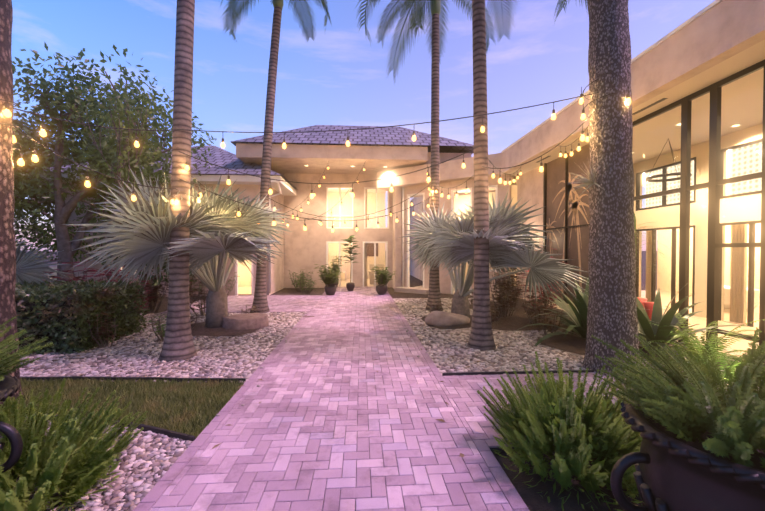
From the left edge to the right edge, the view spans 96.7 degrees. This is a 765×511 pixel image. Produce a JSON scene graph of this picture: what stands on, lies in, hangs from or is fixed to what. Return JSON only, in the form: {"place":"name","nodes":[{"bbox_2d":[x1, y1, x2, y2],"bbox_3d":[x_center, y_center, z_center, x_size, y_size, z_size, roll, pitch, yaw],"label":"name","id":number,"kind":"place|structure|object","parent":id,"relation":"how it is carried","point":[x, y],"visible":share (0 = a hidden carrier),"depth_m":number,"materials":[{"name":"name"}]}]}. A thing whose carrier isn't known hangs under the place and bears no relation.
{"place":"outdoors","nodes":[
{"label":"outdoors","id":0,"kind":"place"},
{"bbox_2d":[328,263,383,283],"bbox_3d":[-1.650,0.883,17.800,4.756,0.930,1.726,1,1,32],"label":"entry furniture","id":1,"kind":"object","parent":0,"point":[343,270],"depth_m":16.78,"materials":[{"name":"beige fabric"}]},
{"bbox_2d":[11,0,714,250],"label":"sky","id":2,"kind":"structure","parent":0,"point":[339,77],"materials":[{"name":"blue"}]},
{"bbox_2d":[26,251,734,510],"bbox_3d":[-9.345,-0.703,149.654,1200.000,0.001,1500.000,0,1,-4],"label":"ground","id":3,"kind":"structure","parent":0,"point":[533,498],"depth_m":2.40,"materials":[{"name":"soil"}]},
{"bbox_2d":[15,279,150,354],"bbox_3d":[-5.920,1.012,5.963,2.574,1.157,1.818,0,1,-4],"label":"hedge","id":4,"kind":"object","parent":3,"relation":"on","point":[58,314],"visible":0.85,"depth_m":5.38,"materials":[{"name":"green plant"}]},
{"bbox_2d":[13,56,171,220],"bbox_3d":[-12.317,-3.074,14.582,7.544,9.063,7.579,1,1,44],"label":"tree","id":5,"kind":"object","parent":3,"relation":"on","point":[32,125],"visible":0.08,"depth_m":12.99,"materials":[{"name":"green plant"}]},
{"bbox_2d":[17,423,186,510],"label":"gravel","id":6,"kind":"structure","parent":3,"relation":"on","point":[125,483],"depth_m":2.43,"materials":[{"name":"grey gravel"}]},
{"bbox_2d":[0,375,22,473],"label":"urn","id":7,"kind":"object","parent":6,"relation":"on","point":[9,385],"visible":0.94,"depth_m":1.86,"materials":[{"name":"black metal"}]},
{"bbox_2d":[0,316,53,380],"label":"urn plant","id":8,"kind":"object","parent":7,"relation":"on","point":[9,358],"visible":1,"depth_m":1.98,"materials":[{"name":"green plant"}]},
{"bbox_2d":[0,392,41,422],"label":"foxtail fern","id":9,"kind":"object","parent":6,"relation":"on","point":[2,406],"visible":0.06,"depth_m":2.67,"materials":[{"name":"green plant"}]},
{"bbox_2d":[0,378,147,510],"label":"foxtail fern","id":10,"kind":"object","parent":6,"relation":"on","point":[63,452],"visible":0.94,"depth_m":2.10,"materials":[{"name":"green plant"}]},
{"bbox_2d":[17,414,194,440],"bbox_3d":[-4.369,1.558,3.308,5.633,0.075,0.257,0,1,7],"label":"edging","id":11,"kind":"object","parent":6,"relation":"on","point":[169,433],"visible":0.27,"depth_m":2.97,"materials":[{"name":"black metal"}]},
{"bbox_2d":[14,129,196,300],"bbox_3d":[-7.683,-1.188,9.805,4.156,5.382,2.893,0,1,-4],"label":"tree","id":12,"kind":"object","parent":3,"relation":"on","point":[64,186],"visible":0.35,"depth_m":9.26,"materials":[{"name":"green plant"}]},
{"bbox_2d":[16,267,245,438],"bbox_3d":[-16.577,1.417,13.950,28.530,0.001,50.000,0,1,-4],"label":"lawn base","id":13,"kind":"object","parent":3,"relation":"on","point":[54,273],"depth_m":3.71,"materials":[{"name":"green plant"}]},
{"bbox_2d":[0,0,23,405],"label":"palm","id":14,"kind":"object","parent":13,"relation":"on","point":[7,269],"visible":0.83,"depth_m":3.53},
{"bbox_2d":[14,204,43,254],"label":"tree row","id":15,"kind":"object","parent":13,"relation":"on","point":[21,221],"visible":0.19,"depth_m":17.34,"materials":[{"name":"green plant"}]},
{"bbox_2d":[12,103,72,212],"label":"tree","id":16,"kind":"object","parent":13,"relation":"on","point":[17,113],"visible":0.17,"depth_m":12.55,"materials":[{"name":"green plant"}]},
{"bbox_2d":[14,158,71,253],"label":"tree row","id":17,"kind":"object","parent":13,"relation":"on","point":[43,213],"visible":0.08,"depth_m":16.81,"materials":[{"name":"green plant"}]},
{"bbox_2d":[15,238,74,285],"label":"fan palm","id":18,"kind":"object","parent":13,"relation":"on","point":[27,262],"visible":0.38,"depth_m":6.17,"materials":[{"name":"green plant"}]},
{"bbox_2d":[13,122,79,223],"bbox_3d":[-13.107,-1.910,10.022,5.495,6.831,6.058,1,1,33],"label":"tree","id":19,"kind":"object","parent":13,"relation":"on","point":[17,169],"visible":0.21,"depth_m":10.53,"materials":[{"name":"green plant"}]},
{"bbox_2d":[15,166,125,281],"bbox_3d":[-9.381,-0.771,10.960,5.076,4.514,3.542,0,1,-4],"label":"tree","id":20,"kind":"object","parent":13,"relation":"on","point":[46,240],"visible":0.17,"depth_m":10.93,"materials":[{"name":"green plant"}]},
{"bbox_2d":[12,43,216,282],"bbox_3d":[-7.718,-1.877,9.670,4.821,6.802,4.973,0,1,-4],"label":"tree","id":21,"kind":"object","parent":13,"relation":"on","point":[62,212],"visible":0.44,"depth_m":9.17,"materials":[{"name":"green plant"}]},
{"bbox_2d":[20,376,245,383],"bbox_3d":[-4.447,1.544,4.189,5.542,0.075,0.098,0,1,0],"label":"edging","id":22,"kind":"object","parent":13,"relation":"on","point":[131,378],"visible":0.5,"depth_m":4.20,"materials":[{"name":"black metal"}]},
{"bbox_2d":[92,232,222,306],"bbox_3d":[-5.979,-0.068,9.535,2.864,3.155,3.416,0,1,-4],"label":"shrub","id":23,"kind":"object","parent":3,"relation":"on","point":[155,283],"visible":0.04,"depth_m":8.69,"materials":[{"name":"green plant"}]},
{"bbox_2d":[24,313,296,377],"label":"gravel","id":24,"kind":"structure","parent":3,"relation":"on","point":[179,363],"depth_m":5.03,"materials":[{"name":"beige gravel"}]},
{"bbox_2d":[17,257,152,312],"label":"red shrubs","id":25,"kind":"object","parent":24,"relation":"on","point":[101,274],"visible":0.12,"depth_m":8.10,"materials":[{"name":"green plant"}]},
{"bbox_2d":[50,68,172,280],"bbox_3d":[-5.516,-1.260,7.118,2.248,5.601,1.750,0,1,19],"label":"young tree","id":26,"kind":"object","parent":24,"relation":"on","point":[115,96],"visible":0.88,"depth_m":6.94,"materials":[{"name":"green plant"}]},
{"bbox_2d":[83,269,206,347],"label":"croton shrubs","id":27,"kind":"object","parent":24,"relation":"on","point":[151,300],"visible":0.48,"depth_m":8.46,"materials":[{"name":"green plant"}]},
{"bbox_2d":[158,0,196,361],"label":"palm","id":28,"kind":"object","parent":24,"relation":"on","point":[178,343],"visible":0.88,"depth_m":5.06,"materials":[{"name":"brown plant"}]},
{"bbox_2d":[63,165,294,327],"bbox_3d":[-3.428,0.000,6.760,3.633,3.082,4.990,0,1,-4],"label":"fan palm","id":29,"kind":"object","parent":24,"relation":"on","point":[139,229],"visible":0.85,"depth_m":5.42,"materials":[{"name":"green plant"}]},
{"bbox_2d":[222,313,268,329],"bbox_3d":[-2.864,1.382,7.079,0.936,0.270,0.709,0,1,-4],"label":"boulder","id":30,"kind":"object","parent":24,"relation":"on","point":[247,321],"visible":0.81,"depth_m":6.87,"materials":[{"name":"grey stone"}]},
{"bbox_2d":[145,269,315,340],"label":"green shrubs","id":31,"kind":"object","parent":3,"relation":"on","point":[299,284],"visible":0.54,"depth_m":12.35,"materials":[{"name":"green plant"}]},
{"bbox_2d":[218,0,331,312],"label":"palm","id":32,"kind":"object","parent":3,"relation":"on","point":[260,296],"visible":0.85,"depth_m":8.78,"materials":[{"name":"brown plant"}]},
{"bbox_2d":[14,298,654,510],"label":"pebble","id":33,"kind":"object","parent":3,"relation":"on","point":[64,367],"depth_m":4.97,"materials":[{"name":"grey gravel"}]},
{"bbox_2d":[190,301,508,328],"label":"boulders","id":34,"kind":"object","parent":3,"relation":"on","point":[429,308],"visible":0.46,"depth_m":7.57,"materials":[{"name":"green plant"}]},
{"bbox_2d":[394,286,428,293],"bbox_3d":[1.200,1.359,13.307,1.400,0.160,0.550,1,1,34],"label":"step","id":35,"kind":"object","parent":3,"relation":"on","point":[412,290],"visible":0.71,"depth_m":13.15,"materials":[{"name":"paint"}]},
{"bbox_2d":[62,0,764,303],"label":"house","id":36,"kind":"structure","parent":3,"relation":"on","point":[722,31],"depth_m":12.28,"materials":[{"name":"beige paint"}]},
{"bbox_2d":[25,125,473,189],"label":"house roofs","id":37,"kind":"structure","parent":36,"relation":"on","point":[393,136],"depth_m":13.07,"materials":[{"name":"grey tile"}]},
{"bbox_2d":[0,78,629,227],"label":"string light cables","id":38,"kind":"object","parent":36,"relation":"attached to","point":[20,156],"visible":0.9,"depth_m":4.90,"materials":[{"name":"black rubber"}]},
{"bbox_2d":[3,98,630,231],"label":"light bulbs","id":39,"kind":"object","parent":38,"relation":"hanging from","point":[42,132],"visible":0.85,"depth_m":4.91,"materials":[{"name":"yellow glass"}]},
{"bbox_2d":[364,189,387,285],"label":"entry curtains","id":40,"kind":"object","parent":36,"relation":"attached to","point":[365,264],"depth_m":15.23,"materials":[{"name":"beige fabric"}]},
{"bbox_2d":[30,0,741,295],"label":"house trim","id":41,"kind":"structure","parent":36,"relation":"attached to","point":[283,188],"depth_m":12.28,"materials":[{"name":"white paint"}]},
{"bbox_2d":[546,144,589,300],"bbox_3d":[4.907,-0.720,9.029,0.040,3.950,2.050,0,1,-4],"label":"window","id":42,"kind":"structure","parent":36,"relation":"attached to","point":[555,172],"depth_m":8.86,"materials":[{"name":"clear glass"}]},
{"bbox_2d":[546,173,588,299],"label":"mural palms","id":43,"kind":"object","parent":42,"relation":"attached to","point":[575,204],"visible":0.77,"depth_m":8.77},
{"bbox_2d":[535,59,764,365],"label":"dark house frames","id":44,"kind":"structure","parent":36,"relation":"attached to","point":[714,184],"depth_m":5.66,"materials":[{"name":"black metal"}]},
{"bbox_2d":[239,79,762,354],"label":"window","id":45,"kind":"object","parent":44,"relation":"in","point":[662,223],"visible":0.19,"depth_m":6.21,"materials":[{"name":"clear glass"}]},
{"bbox_2d":[645,142,761,207],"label":"clerestory sheers","id":46,"kind":"object","parent":36,"relation":"on","point":[742,159],"depth_m":7.61,"materials":[{"name":"white fabric"}]},
{"bbox_2d":[278,294,587,510],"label":"paver bedding","id":47,"kind":"object","parent":3,"relation":"on","point":[497,448],"depth_m":2.78,"materials":[{"name":"grey sand"}]},
{"bbox_2d":[597,370,724,440],"bbox_3d":[2.310,1.261,2.595,1.203,0.756,1.217,1,1,31],"label":"foxtail fern","id":48,"kind":"object","parent":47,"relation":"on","point":[621,385],"depth_m":2.89,"materials":[{"name":"green plant"}]},
{"bbox_2d":[405,300,644,372],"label":"gravel","id":49,"kind":"structure","parent":3,"relation":"on","point":[483,353],"depth_m":5.27,"materials":[{"name":"beige gravel"}]},
{"bbox_2d":[158,301,695,360],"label":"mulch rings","id":50,"kind":"object","parent":49,"relation":"on","point":[518,319],"visible":0.29,"depth_m":6.79,"materials":[{"name":"soil"}]},
{"bbox_2d":[425,311,469,326],"bbox_3d":[1.401,1.351,7.351,0.990,0.282,0.600,0,1,-4],"label":"boulder","id":51,"kind":"object","parent":50,"relation":"on","point":[440,318],"visible":0.96,"depth_m":7.18,"materials":[{"name":"beige stone"}]},
{"bbox_2d":[368,0,496,310],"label":"palm","id":52,"kind":"object","parent":49,"relation":"on","point":[436,33],"visible":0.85,"depth_m":9.01,"materials":[{"name":"brown plant"}]},
{"bbox_2d":[355,0,587,350],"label":"palm","id":53,"kind":"object","parent":49,"relation":"on","point":[481,338],"visible":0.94,"depth_m":5.53,"materials":[{"name":"brown plant"}]},
{"bbox_2d":[398,189,588,317],"bbox_3d":[1.861,0.083,7.754,2.916,2.886,5.883,0,1,-4],"label":"fan palm","id":54,"kind":"object","parent":49,"relation":"on","point":[449,238],"visible":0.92,"depth_m":6.15,"materials":[{"name":"green plant"}]},
{"bbox_2d":[467,267,563,334],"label":"croton shrubs","id":55,"kind":"object","parent":49,"relation":"on","point":[510,292],"visible":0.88,"depth_m":7.80,"materials":[{"name":"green plant"}]},
{"bbox_2d":[442,368,660,375],"bbox_3d":[2.434,1.540,4.447,3.336,0.075,0.040,0,1,-3],"label":"edging","id":56,"kind":"object","parent":49,"relation":"on","point":[494,373],"visible":0.21,"depth_m":4.39,"materials":[{"name":"black metal"}]},
{"bbox_2d":[582,0,640,375],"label":"palm","id":57,"kind":"object","parent":49,"relation":"on","point":[612,318],"visible":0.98,"depth_m":4.33,"materials":[{"name":"plant"}]},
{"bbox_2d":[568,159,604,195],"bbox_3d":[2.577,-1.000,4.306,0.401,0.536,0.567,-1,1,-43],"label":"air plant on palm","id":58,"kind":"object","parent":57,"relation":"attached to","point":[590,183],"visible":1,"depth_m":4.38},
{"bbox_2d":[519,248,571,318],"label":"ti shrubs","id":59,"kind":"object","parent":3,"relation":"on","point":[554,296],"visible":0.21,"depth_m":7.62,"materials":[{"name":"brown plant"}]},
{"bbox_2d":[477,351,643,510],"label":"foxtail fern","id":60,"kind":"object","parent":3,"relation":"on","point":[533,425],"visible":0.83,"depth_m":2.36,"materials":[{"name":"green plant"}]},
{"bbox_2d":[515,276,755,372],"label":"strap leaf plants","id":61,"kind":"object","parent":3,"relation":"on","point":[575,311],"visible":0.48,"depth_m":5.52,"materials":[{"name":"green plant"}]},
{"bbox_2d":[634,213,668,273],"bbox_3d":[4.726,0.284,6.138,0.251,2.537,0.754,-1,1,-34],"label":"tall plant","id":62,"kind":"object","parent":3,"relation":"on","point":[635,229],"visible":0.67,"depth_m":6.11,"materials":[{"name":"green plant"}]},
{"bbox_2d":[610,397,764,510],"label":"urn","id":63,"kind":"object","parent":3,"relation":"on","point":[671,474],"visible":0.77,"depth_m":1.41,"materials":[{"name":"black metal"}]},
{"bbox_2d":[592,327,764,470],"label":"urn plant","id":64,"kind":"object","parent":63,"relation":"on","point":[695,412],"visible":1,"depth_m":1.45,"materials":[{"name":"green plant"}]},
{"bbox_2d":[639,306,764,382],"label":"fern","id":65,"kind":"object","parent":3,"relation":"on","point":[690,344],"visible":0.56,"depth_m":4.79,"materials":[{"name":"green plant"}]},
{"bbox_2d":[669,333,763,390],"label":"fern","id":66,"kind":"object","parent":3,"relation":"on","point":[734,364],"visible":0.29,"depth_m":4.31,"materials":[{"name":"green plant"}]},
{"bbox_2d":[717,350,764,377],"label":"fern","id":67,"kind":"object","parent":3,"relation":"on","point":[736,358],"visible":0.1,"depth_m":4.29,"materials":[{"name":"green plant"}]},
{"bbox_2d":[129,123,762,320],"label":"house interior walls","id":68,"kind":"structure","parent":0,"point":[699,214],"depth_m":9.59,"materials":[{"name":"beige paint"}]},
{"bbox_2d":[367,243,377,255],"bbox_3d":[-0.861,0.197,19.117,1.250,2.300,0.380,0,1,-4],"label":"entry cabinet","id":69,"kind":"object","parent":68,"relation":"attached to","point":[370,249],"depth_m":19.26,"materials":[{"name":"wood"}]},
{"bbox_2d":[133,286,764,510],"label":"paver path","id":70,"kind":"structure","parent":0,"point":[259,457],"depth_m":3.01,"materials":[{"name":"brick"}]},
{"bbox_2d":[55,294,584,456],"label":"leaf litter","id":71,"kind":"object","parent":70,"relation":"on","point":[461,454],"visible":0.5,"depth_m":5.08,"materials":[{"name":"brown plant"}]},
{"bbox_2d":[216,307,426,415],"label":"stray pebbles","id":72,"kind":"object","parent":70,"relation":"on","point":[259,385],"visible":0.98,"depth_m":4.00,"materials":[{"name":"beige stone"}]},
{"bbox_2d":[324,278,387,294],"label":"plant pots","id":73,"kind":"object","parent":70,"relation":"on","point":[331,290],"visible":0.77,"depth_m":12.12,"materials":[{"name":"grey ceramic"}]},
{"bbox_2d":[341,235,360,282],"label":"potted tree","id":74,"kind":"object","parent":73,"relation":"on","point":[350,251],"visible":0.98,"depth_m":13.23,"materials":[{"name":"green plant"}]},
{"bbox_2d":[314,255,395,285],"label":"potted plants","id":75,"kind":"object","parent":73,"relation":"on","point":[381,277],"visible":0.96,"depth_m":12.12,"materials":[{"name":"green plant"}]},
{"bbox_2d":[238,279,759,363],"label":"house interior floors","id":76,"kind":"structure","parent":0,"point":[742,344],"depth_m":7.57,"materials":[{"name":"beige tile"}]},
{"bbox_2d":[637,297,653,319],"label":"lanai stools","id":77,"kind":"object","parent":76,"relation":"on","point":[647,305],"depth_m":7.31,"materials":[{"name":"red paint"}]},
{"bbox_2d":[645,224,747,323],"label":"lanai drapes","id":78,"kind":"object","parent":76,"relation":"on","point":[737,315],"depth_m":7.61,"materials":[{"name":"beige fabric"}]},
{"bbox_2d":[724,286,759,310],"bbox_3d":[9.210,1.114,9.153,0.780,0.540,1.716,0,1,-4],"label":"bathtub","id":79,"kind":"object","parent":76,"relation":"on","point":[727,298],"depth_m":8.68,"materials":[{"name":"white ceramic"}]},
{"bbox_2d":[328,40,764,192],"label":"house ceilings","id":80,"kind":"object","parent":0,"point":[744,59],"depth_m":6.35,"materials":[{"name":"beige paint"}]},
{"bbox_2d":[645,138,691,181],"bbox_3d":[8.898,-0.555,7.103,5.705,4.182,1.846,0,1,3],"label":"chandelier","id":81,"kind":"object","parent":80,"relation":"hanging from","point":[651,179],"depth_m":7.78,"materials":[{"name":"black"}]}
]}

